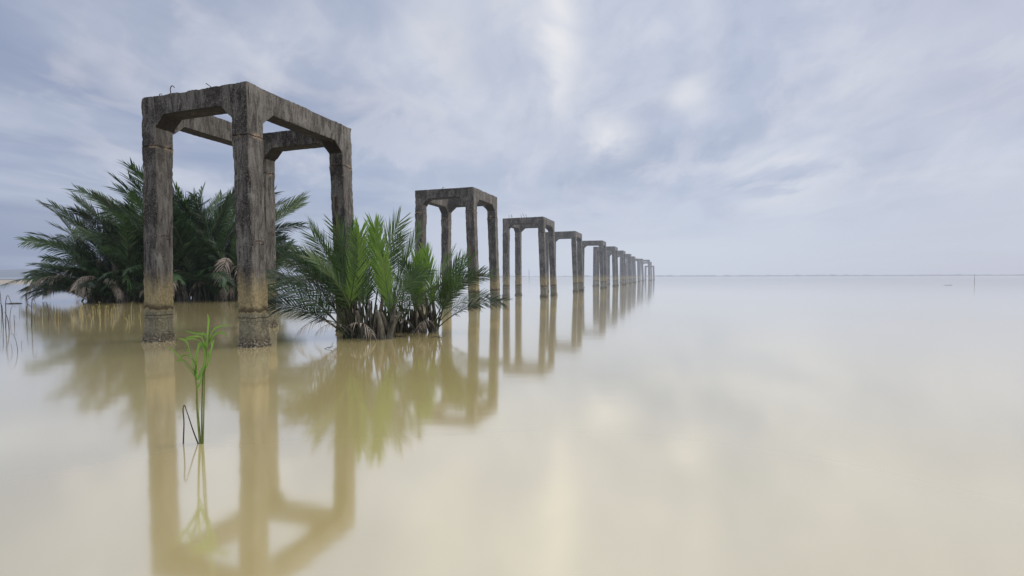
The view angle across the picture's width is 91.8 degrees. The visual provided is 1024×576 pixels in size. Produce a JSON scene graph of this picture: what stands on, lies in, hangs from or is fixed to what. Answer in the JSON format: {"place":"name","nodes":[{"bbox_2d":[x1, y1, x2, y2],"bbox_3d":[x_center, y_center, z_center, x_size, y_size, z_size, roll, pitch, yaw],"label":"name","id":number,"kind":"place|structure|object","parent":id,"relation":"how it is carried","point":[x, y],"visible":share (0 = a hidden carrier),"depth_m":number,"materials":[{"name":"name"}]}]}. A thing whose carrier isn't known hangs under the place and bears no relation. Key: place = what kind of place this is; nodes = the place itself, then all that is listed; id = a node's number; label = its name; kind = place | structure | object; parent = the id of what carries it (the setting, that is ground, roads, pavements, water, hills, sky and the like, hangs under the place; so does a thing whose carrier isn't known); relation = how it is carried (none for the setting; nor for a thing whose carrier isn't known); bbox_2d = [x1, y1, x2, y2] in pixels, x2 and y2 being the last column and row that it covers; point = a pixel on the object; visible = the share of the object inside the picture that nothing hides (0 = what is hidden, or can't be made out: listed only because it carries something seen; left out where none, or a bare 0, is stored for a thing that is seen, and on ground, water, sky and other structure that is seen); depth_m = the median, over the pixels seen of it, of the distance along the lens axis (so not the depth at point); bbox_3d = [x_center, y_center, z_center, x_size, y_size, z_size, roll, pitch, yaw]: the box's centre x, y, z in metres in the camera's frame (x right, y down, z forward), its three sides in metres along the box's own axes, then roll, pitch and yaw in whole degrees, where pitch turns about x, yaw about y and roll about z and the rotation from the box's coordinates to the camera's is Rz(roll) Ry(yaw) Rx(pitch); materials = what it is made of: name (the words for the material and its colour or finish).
{"place":"outdoors","nodes":[
{"label":"outdoors","id":0,"kind":"place"},
{"bbox_2d":[0,269,294,276],"bbox_3d":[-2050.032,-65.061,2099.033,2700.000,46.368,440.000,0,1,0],"label":"hills","id":1,"kind":"structure","parent":0,"point":[10,273],"depth_m":2002.01,"materials":[{"name":"grey"}]},
{"bbox_2d":[0,278,310,283],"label":"sand bank","id":2,"kind":"structure","parent":0,"point":[7,281],"depth_m":102.46,"materials":[{"name":"beige sand"}]},
{"bbox_2d":[0,275,1023,575],"bbox_3d":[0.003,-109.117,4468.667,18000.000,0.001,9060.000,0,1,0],"label":"water","id":3,"kind":"structure","parent":0,"point":[718,425],"depth_m":4.32,"materials":[{"name":"beige liquid"}]},
{"bbox_2d":[5,295,11,327],"bbox_3d":[-13.692,0.689,13.475,0.458,0.995,0.036,1,2,28],"label":"reed stem","id":4,"kind":"object","parent":3,"relation":"in","point":[5,310],"visible":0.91,"depth_m":13.54,"materials":[{"name":"grey plant"}]},
{"bbox_2d":[31,298,35,326],"bbox_3d":[-13.138,0.718,13.617,0.420,0.912,0.033,1,2,32],"label":"reed stem","id":5,"kind":"object","parent":3,"relation":"in","point":[31,312],"visible":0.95,"depth_m":13.69,"materials":[{"name":"grey plant"}]},
{"bbox_2d":[16,231,177,301],"bbox_3d":[-23.276,-1.321,28.874,8.821,4.789,8.230,0,1,0],"label":"nipa palm","id":6,"kind":"object","parent":3,"relation":"in","point":[75,287],"visible":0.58,"depth_m":27.04,"materials":[{"name":"green plant"}]},
{"bbox_2d":[0,190,232,303],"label":"nipa palm","id":7,"kind":"object","parent":3,"relation":"in","point":[106,253],"visible":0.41,"depth_m":27.36,"materials":[{"name":"green plant"}]},
{"bbox_2d":[64,158,310,300],"bbox_3d":[-19.188,-3.127,30.465,13.136,8.312,12.635,0,1,0],"label":"nipa palm","id":8,"kind":"object","parent":3,"relation":"in","point":[219,227],"visible":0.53,"depth_m":28.52,"materials":[{"name":"green plant"}]},
{"bbox_2d":[182,405,198,443],"bbox_3d":[-2.689,1.148,4.150,0.139,0.341,0.011,0,1,0],"label":"broken stem","id":9,"kind":"object","parent":3,"relation":"in","point":[190,424],"visible":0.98,"depth_m":4.15,"materials":[{"name":"plant"}]},
{"bbox_2d":[168,314,229,443],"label":"tall grass","id":10,"kind":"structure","parent":3,"relation":"in","point":[197,385],"depth_m":4.14,"materials":[{"name":"green plant"}]},
{"bbox_2d":[173,219,309,300],"bbox_3d":[-16.345,-1.561,30.841,8.117,5.128,8.675,0,1,0],"label":"nipa palm","id":11,"kind":"object","parent":3,"relation":"in","point":[234,270],"visible":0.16,"depth_m":29.37,"materials":[{"name":"green plant"}]},
{"bbox_2d":[141,81,356,347],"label":"concrete pier","id":12,"kind":"structure","parent":3,"relation":"in","point":[250,109],"depth_m":10.53,"materials":[{"name":"concrete"}]},
{"bbox_2d":[232,206,450,341],"bbox_3d":[-3.833,-0.364,11.571,4.792,3.362,2.763,-1,2,-31],"label":"nipa palm","id":13,"kind":"object","parent":3,"relation":"in","point":[356,285],"visible":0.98,"depth_m":11.11,"materials":[{"name":"green plant"}]},
{"bbox_2d":[387,241,511,334],"bbox_3d":[-1.603,0.037,12.370,3.397,2.496,2.289,0,1,5],"label":"nipa palm","id":14,"kind":"object","parent":3,"relation":"in","point":[419,322],"visible":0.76,"depth_m":12.24,"materials":[{"name":"green plant"}]},
{"bbox_2d":[415,187,500,308],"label":"concrete pier","id":15,"kind":"structure","parent":3,"relation":"in","point":[448,201],"depth_m":22.06,"materials":[{"name":"concrete"}]},
{"bbox_2d":[502,213,557,296],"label":"concrete pier","id":16,"kind":"structure","parent":3,"relation":"in","point":[521,224],"depth_m":32.85,"materials":[{"name":"concrete"}]},
{"bbox_2d":[545,231,583,291],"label":"concrete pier","id":17,"kind":"structure","parent":3,"relation":"in","point":[575,237],"depth_m":43.17,"materials":[{"name":"grey concrete"}]},
{"bbox_2d":[577,240,606,288],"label":"concrete pier","id":18,"kind":"structure","parent":3,"relation":"in","point":[601,244],"depth_m":53.76,"materials":[{"name":"grey concrete"}]},
{"bbox_2d":[593,246,618,285],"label":"concrete pier","id":19,"kind":"structure","parent":3,"relation":"in","point":[596,264],"depth_m":65.44,"materials":[{"name":"grey concrete"}]},
{"bbox_2d":[606,250,626,284],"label":"concrete pier","id":20,"kind":"structure","parent":3,"relation":"in","point":[622,253],"depth_m":76.59,"materials":[{"name":"grey concrete"}]},
{"bbox_2d":[618,254,631,283],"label":"concrete pier","id":21,"kind":"structure","parent":3,"relation":"in","point":[629,269],"depth_m":86.61,"materials":[{"name":"grey concrete"}]},
{"bbox_2d":[620,256,635,282],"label":"concrete pier","id":22,"kind":"structure","parent":3,"relation":"in","point":[633,258],"depth_m":98.86,"materials":[{"name":"grey concrete"}]},
{"bbox_2d":[626,259,639,281],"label":"concrete pier","id":23,"kind":"structure","parent":3,"relation":"in","point":[638,269],"depth_m":111.65,"materials":[{"name":"grey concrete"}]},
{"bbox_2d":[631,259,643,280],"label":"concrete pier","id":24,"kind":"structure","parent":3,"relation":"in","point":[642,271],"depth_m":123.00,"materials":[{"name":"grey concrete"}]},
{"bbox_2d":[639,260,650,280],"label":"concrete pier","id":25,"kind":"structure","parent":3,"relation":"in","point":[648,261],"depth_m":134.15,"materials":[{"name":"grey concrete"}]},
{"bbox_2d":[643,262,651,279],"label":"concrete pier","id":26,"kind":"structure","parent":3,"relation":"in","point":[650,268],"depth_m":145.00,"materials":[{"name":"grey concrete"}]},
{"bbox_2d":[644,266,654,279],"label":"concrete pier","id":27,"kind":"structure","parent":3,"relation":"in","point":[653,273],"depth_m":156.72,"materials":[{"name":"grey concrete"}]},
{"bbox_2d":[0,0,1023,275],"label":"sky","id":28,"kind":"structure","parent":0,"point":[684,137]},
{"bbox_2d":[288,274,1023,276],"bbox_3d":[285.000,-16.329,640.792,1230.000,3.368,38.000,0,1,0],"label":"shore","id":29,"kind":"structure","parent":0,"point":[804,275],"depth_m":633.32,"materials":[{"name":"grey"}]}
]}

